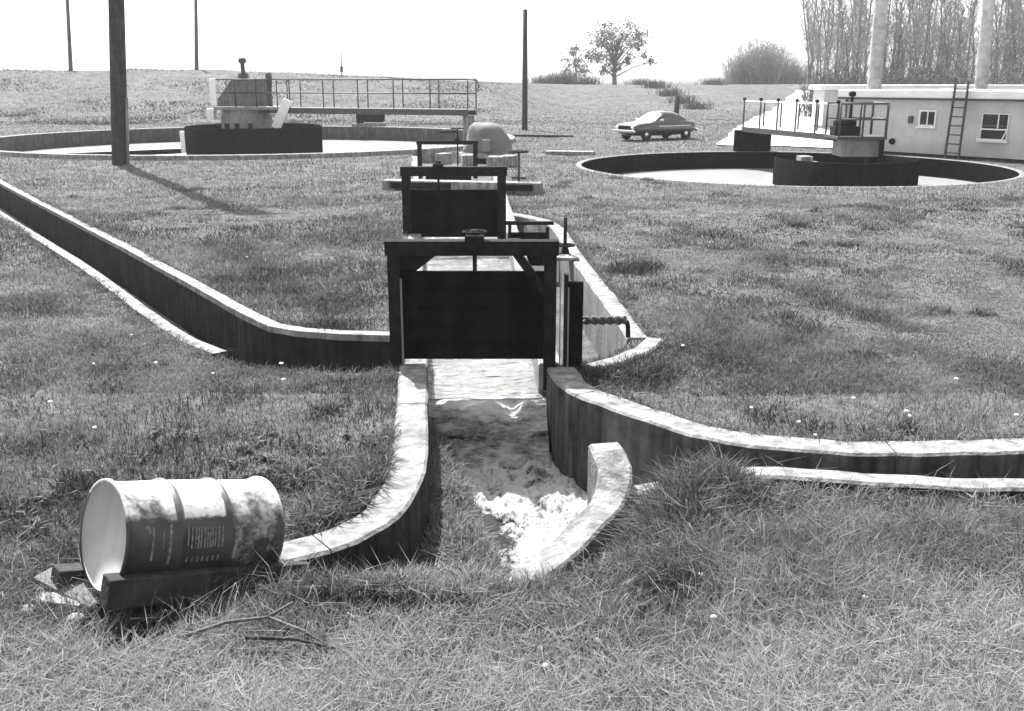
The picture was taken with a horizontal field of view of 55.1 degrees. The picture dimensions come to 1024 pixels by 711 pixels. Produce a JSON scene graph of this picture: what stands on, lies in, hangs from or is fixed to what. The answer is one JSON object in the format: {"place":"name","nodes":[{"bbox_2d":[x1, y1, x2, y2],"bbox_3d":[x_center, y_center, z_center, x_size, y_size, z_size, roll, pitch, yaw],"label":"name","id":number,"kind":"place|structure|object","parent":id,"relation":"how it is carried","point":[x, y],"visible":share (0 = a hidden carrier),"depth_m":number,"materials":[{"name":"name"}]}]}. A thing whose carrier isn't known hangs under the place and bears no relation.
{"place":"outdoors","nodes":[
{"label":"outdoors","id":0,"kind":"place"},
{"bbox_2d":[0,208,200,340],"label":"inlet water","id":1,"kind":"structure","parent":0,"point":[135,297],"depth_m":15.74,"materials":[{"name":"grey liquid"}]},
{"bbox_2d":[422,164,542,398],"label":"channel water","id":2,"kind":"structure","parent":0,"point":[479,378],"depth_m":10.53,"materials":[{"name":"grey liquid"}]},
{"bbox_2d":[0,70,1023,710],"bbox_3d":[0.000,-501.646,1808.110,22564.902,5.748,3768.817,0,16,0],"label":"ground","id":3,"kind":"structure","parent":0,"point":[564,96],"depth_m":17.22,"materials":[{"name":"plant"}]},
{"bbox_2d":[32,591,81,608],"bbox_3d":[-2.405,1.306,5.230,0.286,0.030,0.100,3,16,12],"label":"stone slab","id":4,"kind":"object","parent":3,"relation":"on","point":[42,596],"visible":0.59,"depth_m":5.21,"materials":[{"name":"stone"}]},
{"bbox_2d":[33,567,99,611],"bbox_3d":[-2.380,1.257,5.330,0.481,0.088,0.162,9,18,30],"label":"stone slab","id":5,"kind":"object","parent":3,"relation":"on","point":[83,585],"visible":0.46,"depth_m":5.29,"materials":[{"name":"stone"}]},
{"bbox_2d":[48,562,84,591],"bbox_3d":[-2.061,1.277,5.744,1.200,0.170,0.120,6,7,-44],"label":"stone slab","id":6,"kind":"object","parent":3,"relation":"on","point":[61,574],"visible":0.24,"depth_m":5.33,"materials":[{"name":"stone"}]},
{"bbox_2d":[65,0,72,71],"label":"utility pole","id":7,"kind":"object","parent":3,"relation":"on","point":[70,61],"visible":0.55,"depth_m":106.49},
{"bbox_2d":[0,211,226,360],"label":"inlet wall","id":8,"kind":"structure","parent":3,"relation":"on","point":[77,262],"depth_m":12.67,"materials":[{"name":"concrete"}]},
{"bbox_2d":[108,0,129,164],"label":"utility pole","id":9,"kind":"object","parent":3,"relation":"on","point":[119,104],"visible":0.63,"depth_m":32.70,"materials":[{"name":"grey paint"}]},
{"bbox_2d":[0,179,390,373],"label":"inlet wall","id":10,"kind":"structure","parent":3,"relation":"on","point":[202,312],"depth_m":13.19,"materials":[{"name":"concrete"}]},
{"bbox_2d":[194,0,198,69],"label":"utility pole","id":11,"kind":"object","parent":3,"relation":"on","point":[196,59],"visible":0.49,"depth_m":107.39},
{"bbox_2d":[99,559,308,610],"bbox_3d":[-1.647,1.240,5.374,1.170,0.160,0.110,6,7,-44],"label":"cradle timber","id":12,"kind":"object","parent":3,"relation":"on","point":[134,590],"visible":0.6,"depth_m":5.20,"materials":[{"name":"wood"}]},
{"bbox_2d":[80,476,284,594],"bbox_3d":[-1.843,0.991,5.519,0.920,0.612,0.612,6,7,-44],"label":"oil drum","id":13,"kind":"object","parent":12,"relation":"on","point":[151,525],"visible":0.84,"depth_m":5.29,"materials":[{"name":"paint"}]},
{"bbox_2d":[0,126,514,163],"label":"settling tank","id":14,"kind":"object","parent":3,"relation":"on","point":[14,145],"visible":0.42,"depth_m":51.58,"materials":[{"name":"concrete"}]},
{"bbox_2d":[21,140,459,154],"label":"tank water","id":15,"kind":"structure","parent":14,"relation":"in","point":[349,145],"depth_m":52.79,"materials":[{"name":"grey liquid"}]},
{"bbox_2d":[62,57,479,154],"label":"clarifier bridge","id":16,"kind":"structure","parent":14,"relation":"on","point":[243,102],"depth_m":45.32,"materials":[{"name":"grey paint"}]},
{"bbox_2d":[351,114,385,127],"bbox_3d":[-8.600,-14.270,58.931,2.000,1.100,0.975,0,16,0],"label":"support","id":17,"kind":"object","parent":14,"relation":"on","point":[361,119],"visible":0.76,"depth_m":58.68,"materials":[{"name":"concrete"}]},
{"bbox_2d":[280,363,429,580],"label":"channel wall","id":18,"kind":"structure","parent":3,"relation":"on","point":[387,526],"depth_m":6.50,"materials":[{"name":"concrete"}]},
{"bbox_2d":[0,68,784,125],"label":"bank weeds","id":19,"kind":"object","parent":3,"relation":"on","point":[77,121],"visible":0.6,"depth_m":82.28,"materials":[{"name":"grey plant"}]},
{"bbox_2d":[284,424,524,591],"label":"silt weeds","id":20,"kind":"object","parent":3,"relation":"on","point":[458,488],"visible":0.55,"depth_m":7.20,"materials":[{"name":"grey plant"}]},
{"bbox_2d":[405,156,427,388],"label":"channel wall","id":21,"kind":"structure","parent":3,"relation":"on","point":[414,236],"depth_m":14.77,"materials":[{"name":"concrete"}]},
{"bbox_2d":[416,128,477,179],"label":"sluice gate","id":22,"kind":"structure","parent":21,"relation":"attached to","point":[457,141],"depth_m":31.05,"materials":[{"name":"metal"}]},
{"bbox_2d":[400,161,506,238],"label":"sluice gate","id":23,"kind":"structure","parent":21,"relation":"attached to","point":[438,212],"depth_m":18.08,"materials":[{"name":"metal"}]},
{"bbox_2d":[435,153,451,164],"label":"concrete block","id":24,"kind":"structure","parent":3,"relation":"on","point":[445,158],"depth_m":34.40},
{"bbox_2d":[382,179,542,193],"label":"cross wall","id":25,"kind":"structure","parent":3,"relation":"on","point":[520,187],"depth_m":25.12,"materials":[{"name":"concrete"}]},
{"bbox_2d":[461,154,472,165],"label":"concrete block","id":26,"kind":"structure","parent":3,"relation":"on","point":[466,159],"depth_m":33.61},
{"bbox_2d":[459,122,514,158],"bbox_3d":[-0.980,-8.444,38.340,2.200,1.322,2.200,0,16,0],"label":"domed hood","id":27,"kind":"object","parent":3,"relation":"on","point":[492,138],"visible":0.82,"depth_m":37.67,"materials":[{"name":"metal"}]},
{"bbox_2d":[486,156,504,165],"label":"concrete block","id":28,"kind":"structure","parent":3,"relation":"on","point":[495,160],"depth_m":31.25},
{"bbox_2d":[501,155,517,166],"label":"concrete block","id":29,"kind":"structure","parent":3,"relation":"on","point":[511,160],"depth_m":32.24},
{"bbox_2d":[0,356,1023,710],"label":"long grass","id":30,"kind":"structure","parent":3,"relation":"on","point":[358,690],"depth_m":4.93,"materials":[{"name":"plant"}]},
{"bbox_2d":[182,601,326,644],"bbox_3d":[-1.257,1.335,4.884,0.726,0.100,0.268,0,16,0],"label":"stick","id":31,"kind":"object","parent":30,"relation":"on","point":[219,624],"visible":0.87,"depth_m":4.86,"materials":[{"name":"grey wood"}]},
{"bbox_2d":[245,635,345,651],"bbox_3d":[-1.046,1.381,4.729,0.510,0.054,0.023,3,16,10],"label":"stick","id":32,"kind":"object","parent":30,"relation":"on","point":[263,637],"visible":0.88,"depth_m":4.72,"materials":[{"name":"wood"}]},
{"bbox_2d":[0,121,1023,209],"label":"grass","id":33,"kind":"structure","parent":3,"relation":"on","point":[581,173],"depth_m":27.15,"materials":[{"name":"plant"}]},
{"bbox_2d":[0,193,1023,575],"bbox_3d":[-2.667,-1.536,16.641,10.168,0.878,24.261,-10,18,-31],"label":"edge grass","id":34,"kind":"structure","parent":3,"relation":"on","point":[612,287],"depth_m":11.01,"materials":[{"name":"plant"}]},
{"bbox_2d":[0,420,1023,710],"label":"broad leaf weeds","id":35,"kind":"object","parent":3,"relation":"on","point":[34,530],"visible":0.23,"depth_m":6.51,"materials":[{"name":"grey plant"}]},
{"bbox_2d":[0,175,1023,692],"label":"weed tussocks","id":36,"kind":"object","parent":3,"relation":"on","point":[340,487],"visible":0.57,"depth_m":6.71,"materials":[{"name":"grey plant"}]},
{"bbox_2d":[509,150,528,180],"bbox_3d":[0.178,-4.798,25.445,0.530,1.002,0.522,0,16,0],"label":"valve stand","id":37,"kind":"object","parent":3,"relation":"on","point":[518,152],"visible":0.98,"depth_m":25.39,"materials":[{"name":"paint"}]},
{"bbox_2d":[522,9,527,129],"bbox_3d":[0.751,-16.153,56.735,0.362,7.300,0.367,0,16,0],"label":"utility pole","id":38,"kind":"object","parent":3,"relation":"on","point":[525,84],"visible":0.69,"depth_m":56.63,"materials":[{"name":"wood"}]},
{"bbox_2d":[491,176,560,397],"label":"channel wall","id":39,"kind":"structure","parent":3,"relation":"on","point":[537,363],"depth_m":10.96,"materials":[{"name":"concrete"}]},
{"bbox_2d":[384,229,558,389],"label":"sluice gate","id":40,"kind":"structure","parent":39,"relation":"attached to","point":[474,314],"depth_m":9.55,"materials":[{"name":"metal"}]},
{"bbox_2d":[506,221,553,265],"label":"stop gate","id":41,"kind":"structure","parent":39,"relation":"attached to","point":[535,260],"depth_m":17.62,"materials":[{"name":"metal"}]},
{"bbox_2d":[48,250,1018,667],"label":"wildflowers","id":42,"kind":"object","parent":3,"relation":"on","point":[682,346],"visible":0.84,"depth_m":8.17,"materials":[{"name":"white plant"}]},
{"bbox_2d":[510,134,573,136],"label":"timber beam","id":43,"kind":"structure","parent":3,"relation":"on","point":[527,135],"depth_m":50.21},
{"bbox_2d":[528,75,559,83],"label":"hedge bush","id":44,"kind":"object","parent":3,"relation":"on","point":[540,81],"visible":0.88,"depth_m":134.18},
{"bbox_2d":[504,442,631,586],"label":"wing wall","id":45,"kind":"structure","parent":3,"relation":"on","point":[603,458],"depth_m":7.13,"materials":[{"name":"concrete"}]},
{"bbox_2d":[555,68,583,84],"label":"hedge bush","id":46,"kind":"object","parent":3,"relation":"on","point":[568,80],"visible":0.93,"depth_m":134.99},
{"bbox_2d":[545,150,594,155],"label":"concrete slab","id":47,"kind":"structure","parent":3,"relation":"on","point":[564,152],"depth_m":38.09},
{"bbox_2d":[559,273,583,368],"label":"stop gate","id":48,"kind":"structure","parent":3,"relation":"on","point":[573,322],"depth_m":9.55,"materials":[{"name":"metal"}]},
{"bbox_2d":[583,316,630,337],"bbox_3d":[0.928,-0.288,9.697,0.490,0.218,0.095,0,16,0],"label":"twisted bar","id":49,"kind":"object","parent":48,"relation":"attached to","point":[603,320],"visible":1,"depth_m":9.65,"materials":[{"name":"metal"}]},
{"bbox_2d":[559,43,592,77],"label":"skyline tree","id":50,"kind":"object","parent":3,"relation":"on","point":[575,49],"visible":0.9,"depth_m":143.60,"materials":[{"name":"grey plant"}]},
{"bbox_2d":[506,213,646,357],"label":"channel wall","id":51,"kind":"structure","parent":3,"relation":"on","point":[598,299],"depth_m":13.28,"materials":[{"name":"concrete"}]},
{"bbox_2d":[557,217,578,260],"bbox_3d":[0.862,-1.844,15.430,0.364,0.620,0.582,0,16,0],"label":"valve stand","id":52,"kind":"object","parent":51,"relation":"on","point":[565,254],"visible":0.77,"depth_m":15.49,"materials":[{"name":"metal"}]},
{"bbox_2d":[570,75,603,84],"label":"hedge bush","id":53,"kind":"object","parent":3,"relation":"on","point":[583,81],"visible":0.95,"depth_m":134.24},
{"bbox_2d":[579,11,656,84],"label":"skyline tree","id":54,"kind":"object","parent":3,"relation":"on","point":[610,48],"visible":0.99,"depth_m":144.49,"materials":[{"name":"grey plant"}]},
{"bbox_2d":[585,337,663,372],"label":"channel wall","id":55,"kind":"structure","parent":3,"relation":"on","point":[641,347],"depth_m":10.05,"materials":[{"name":"concrete"}]},
{"bbox_2d":[613,111,698,140],"bbox_3d":[7.042,-11.197,47.740,4.292,1.360,1.948,-11,19,-34],"label":"parked car","id":56,"kind":"object","parent":3,"relation":"on","point":[648,125],"visible":1,"depth_m":47.11,"materials":[{"name":"paint"}]},
{"bbox_2d":[635,80,679,88],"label":"hedge bush","id":57,"kind":"object","parent":3,"relation":"on","point":[660,84],"visible":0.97,"depth_m":123.05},
{"bbox_2d":[647,87,689,96],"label":"hedge bush","id":58,"kind":"object","parent":3,"relation":"on","point":[669,93],"visible":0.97,"depth_m":113.60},
{"bbox_2d":[664,95,708,104],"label":"hedge bush","id":59,"kind":"object","parent":3,"relation":"on","point":[683,99],"visible":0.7,"depth_m":106.17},
{"bbox_2d":[679,101,714,109],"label":"hedge bush","id":60,"kind":"object","parent":3,"relation":"on","point":[694,106],"visible":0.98,"depth_m":99.53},
{"bbox_2d":[694,77,730,84],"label":"hedge bush","id":61,"kind":"object","parent":3,"relation":"on","point":[715,82],"visible":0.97,"depth_m":134.54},
{"bbox_2d":[720,55,756,83],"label":"bare bush","id":62,"kind":"object","parent":3,"relation":"on","point":[726,76],"visible":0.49,"depth_m":152.70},
{"bbox_2d":[711,34,805,84],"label":"bare bush","id":63,"kind":"object","parent":3,"relation":"on","point":[763,68],"visible":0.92,"depth_m":150.40,"materials":[{"name":"plant"}]},
{"bbox_2d":[741,43,803,81],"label":"bare bush","id":64,"kind":"object","parent":3,"relation":"on","point":[788,54],"visible":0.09,"depth_m":157.07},
{"bbox_2d":[546,367,1023,491],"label":"channel wall","id":65,"kind":"structure","parent":3,"relation":"on","point":[580,419],"depth_m":7.76,"materials":[{"name":"concrete"}]},
{"bbox_2d":[769,58,815,83],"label":"bare bush","id":66,"kind":"object","parent":3,"relation":"on","point":[794,73],"visible":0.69,"depth_m":154.44,"materials":[{"name":"plant"}]},
{"bbox_2d":[576,151,1023,187],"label":"settling tank","id":67,"kind":"object","parent":3,"relation":"on","point":[977,172],"visible":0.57,"depth_m":37.52,"materials":[{"name":"concrete"}]},
{"bbox_2d":[618,168,974,185],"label":"tank water","id":68,"kind":"structure","parent":67,"relation":"in","point":[758,176],"depth_m":36.38,"materials":[{"name":"grey liquid"}]},
{"bbox_2d":[733,91,919,186],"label":"clarifier bridge","id":69,"kind":"structure","parent":67,"relation":"on","point":[855,157],"depth_m":32.74,"materials":[{"name":"black metal"}]},
{"bbox_2d":[794,0,830,84],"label":"bare tree","id":70,"kind":"object","parent":3,"relation":"on","point":[809,60],"visible":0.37,"depth_m":132.21,"materials":[{"name":"grey plant"}]},
{"bbox_2d":[797,0,835,83],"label":"bare tree","id":71,"kind":"object","parent":3,"relation":"on","point":[815,58],"visible":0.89,"depth_m":111.62,"materials":[{"name":"grey plant"}]},
{"bbox_2d":[794,68,855,116],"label":"thicket shrub","id":72,"kind":"object","parent":3,"relation":"on","point":[809,106],"visible":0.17,"depth_m":78.88,"materials":[{"name":"plant"}]},
{"bbox_2d":[632,467,1023,502],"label":"channel wall","id":73,"kind":"structure","parent":3,"relation":"on","point":[1012,489],"depth_m":6.79,"materials":[{"name":"concrete"}]},
{"bbox_2d":[806,0,853,84],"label":"bare tree","id":74,"kind":"object","parent":3,"relation":"on","point":[832,4],"visible":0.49,"depth_m":120.81,"materials":[{"name":"grey plant"}]},
{"bbox_2d":[812,0,871,81],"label":"bare tree","id":75,"kind":"object","parent":3,"relation":"on","point":[837,60],"visible":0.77,"depth_m":94.56,"materials":[{"name":"grey plant"}]},
{"bbox_2d":[805,62,886,101],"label":"thicket shrub","id":76,"kind":"object","parent":3,"relation":"on","point":[845,80],"visible":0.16,"depth_m":74.90,"materials":[{"name":"plant"}]},
{"bbox_2d":[830,0,866,82],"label":"bare tree","id":77,"kind":"object","parent":3,"relation":"on","point":[849,28],"visible":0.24,"depth_m":122.73,"materials":[{"name":"grey plant"}]},
{"bbox_2d":[831,0,872,82],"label":"bare tree","id":78,"kind":"object","parent":3,"relation":"on","point":[857,51],"visible":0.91,"depth_m":87.27,"materials":[{"name":"grey plant"}]},
{"bbox_2d":[845,0,873,81],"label":"bare tree","id":79,"kind":"object","parent":3,"relation":"on","point":[851,4],"visible":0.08,"depth_m":130.11,"materials":[{"name":"grey plant"}]},
{"bbox_2d":[848,0,888,81],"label":"bare tree","id":80,"kind":"object","parent":3,"relation":"on","point":[865,65],"visible":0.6,"depth_m":105.73,"materials":[{"name":"grey plant"}]},
{"bbox_2d":[867,0,887,88],"bbox_3d":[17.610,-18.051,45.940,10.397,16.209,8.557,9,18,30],"label":"chimney","id":81,"kind":"object","parent":3,"relation":"on","point":[875,70],"visible":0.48,"depth_m":47.48,"materials":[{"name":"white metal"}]},
{"bbox_2d":[848,65,928,84],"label":"thicket shrub","id":82,"kind":"object","parent":3,"relation":"on","point":[887,81],"visible":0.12,"depth_m":70.72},
{"bbox_2d":[869,0,909,76],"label":"bare tree","id":83,"kind":"object","parent":3,"relation":"on","point":[888,19],"visible":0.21,"depth_m":118.84,"materials":[{"name":"grey plant"}]},
{"bbox_2d":[866,0,935,79],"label":"bare tree","id":84,"kind":"object","parent":3,"relation":"on","point":[894,62],"visible":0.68,"depth_m":83.29,"materials":[{"name":"grey plant"}]},
{"bbox_2d":[890,0,925,83],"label":"bare tree","id":85,"kind":"object","parent":3,"relation":"on","point":[904,25],"visible":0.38,"depth_m":100.48,"materials":[{"name":"grey plant"}]},
{"bbox_2d":[882,65,948,84],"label":"thicket shrub","id":86,"kind":"object","parent":3,"relation":"on","point":[917,76],"visible":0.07,"depth_m":76.30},
{"bbox_2d":[809,85,1023,126],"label":"outbuilding","id":87,"kind":"structure","parent":3,"relation":"on","point":[825,93],"depth_m":61.71,"materials":[{"name":"concrete"}]},
{"bbox_2d":[902,0,945,76],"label":"bare tree","id":88,"kind":"object","parent":3,"relation":"on","point":[920,5],"visible":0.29,"depth_m":122.37,"materials":[{"name":"grey plant"}]},
{"bbox_2d":[902,0,946,83],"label":"bare tree","id":89,"kind":"object","parent":3,"relation":"on","point":[925,59],"visible":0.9,"depth_m":79.47,"materials":[{"name":"grey plant"}]},
{"bbox_2d":[838,89,1023,163],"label":"plant building","id":90,"kind":"structure","parent":3,"relation":"on","point":[918,121],"depth_m":36.30,"materials":[{"name":"paint"}]},
{"bbox_2d":[916,110,936,128],"bbox_3d":[15.584,-8.878,36.855,0.117,0.663,0.786,-11,19,-34],"label":"window","id":91,"kind":"structure","parent":90,"relation":"in","point":[927,118],"depth_m":36.86,"materials":[{"name":"paint"}]},
{"bbox_2d":[976,113,1009,142],"bbox_3d":[17.034,-8.065,34.810,0.317,1.005,1.131,-11,19,-34],"label":"window","id":92,"kind":"structure","parent":90,"relation":"in","point":[994,126],"depth_m":34.86,"materials":[{"name":"paint"}]},
{"bbox_2d":[907,64,971,84],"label":"thicket shrub","id":93,"kind":"object","parent":3,"relation":"on","point":[938,80],"visible":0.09,"depth_m":74.82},
{"bbox_2d":[916,0,977,82],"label":"bare tree","id":94,"kind":"object","parent":3,"relation":"on","point":[944,22],"visible":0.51,"depth_m":90.68,"materials":[{"name":"grey plant"}]},
{"bbox_2d":[933,0,974,78],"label":"bare tree","id":95,"kind":"object","parent":3,"relation":"on","point":[945,46],"visible":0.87,"depth_m":77.81,"materials":[{"name":"grey plant"}]},
{"bbox_2d":[943,81,969,159],"bbox_3d":[16.103,-8.501,35.491,0.360,2.761,0.649,-11,19,-34],"label":"ladder","id":96,"kind":"object","parent":3,"relation":"on","point":[962,117],"visible":1,"depth_m":35.48,"materials":[{"name":"metal"}]},
{"bbox_2d":[931,0,981,81],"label":"bare tree","id":97,"kind":"object","parent":3,"relation":"on","point":[950,23],"visible":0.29,"depth_m":113.16,"materials":[{"name":"grey plant"}]},
{"bbox_2d":[949,0,980,80],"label":"bare tree","id":98,"kind":"object","parent":3,"relation":"on","point":[970,57],"visible":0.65,"depth_m":94.59,"materials":[{"name":"grey plant"}]},
{"bbox_2d":[918,63,1022,84],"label":"thicket shrub","id":99,"kind":"object","parent":3,"relation":"on","point":[959,78],"visible":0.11,"depth_m":67.12,"materials":[{"name":"plant"}]},
{"bbox_2d":[963,0,995,82],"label":"bare tree","id":100,"kind":"object","parent":3,"relation":"on","point":[973,46],"visible":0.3,"depth_m":121.42,"materials":[{"name":"grey plant"}]},
{"bbox_2d":[974,0,994,88],"bbox_3d":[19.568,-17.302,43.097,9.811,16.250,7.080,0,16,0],"label":"chimney","id":101,"kind":"object","parent":3,"relation":"on","point":[984,47],"visible":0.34,"depth_m":43.70,"materials":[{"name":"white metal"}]},
{"bbox_2d":[960,58,1023,84],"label":"thicket shrub","id":102,"kind":"object","parent":3,"relation":"on","point":[1010,80],"visible":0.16,"depth_m":64.93,"materials":[{"name":"plant"}]},
{"bbox_2d":[975,0,1019,80],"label":"bare tree","id":103,"kind":"object","parent":3,"relation":"on","point":[993,38],"visible":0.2,"depth_m":105.84,"materials":[{"name":"grey plant"}]},
{"bbox_2d":[989,0,1023,79],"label":"bare tree","id":104,"kind":"object","parent":3,"relation":"on","point":[996,58],"visible":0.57,"depth_m":81.10,"materials":[{"name":"grey plant"}]},
{"bbox_2d":[995,0,1023,79],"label":"bare tree","id":105,"kind":"object","parent":3,"relation":"on","point":[1012,27],"visible":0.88,"depth_m":70.10,"materials":[{"name":"grey plant"}]},
{"bbox_2d":[997,0,1023,82],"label":"bare tree","id":106,"kind":"object","parent":3,"relation":"on","point":[1020,3],"visible":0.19,"depth_m":111.04,"materials":[{"name":"grey plant"}]},
{"bbox_2d":[0,0,1023,82],"label":"sky","id":107,"kind":"structure","parent":0,"point":[481,40],"materials":[{"name":"white"}]},
{"bbox_2d":[459,452,586,569],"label":"pool water","id":108,"kind":"structure","parent":0,"point":[535,506],"depth_m":8.45,"materials":[{"name":"liquid"}]},
{"bbox_2d":[428,398,549,475],"bbox_3d":[-0.253,0.810,9.425,1.234,0.616,0.795,0,16,0],"label":"water fall","id":109,"kind":"object","parent":108,"relation":"on","point":[513,432],"visible":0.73,"depth_m":9.49,"materials":[{"name":"liquid"}]},
{"bbox_2d":[716,90,832,147],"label":"gravel road","id":110,"kind":"structure","parent":0,"point":[788,117],"depth_m":62.74,"materials":[{"name":"gravel"}]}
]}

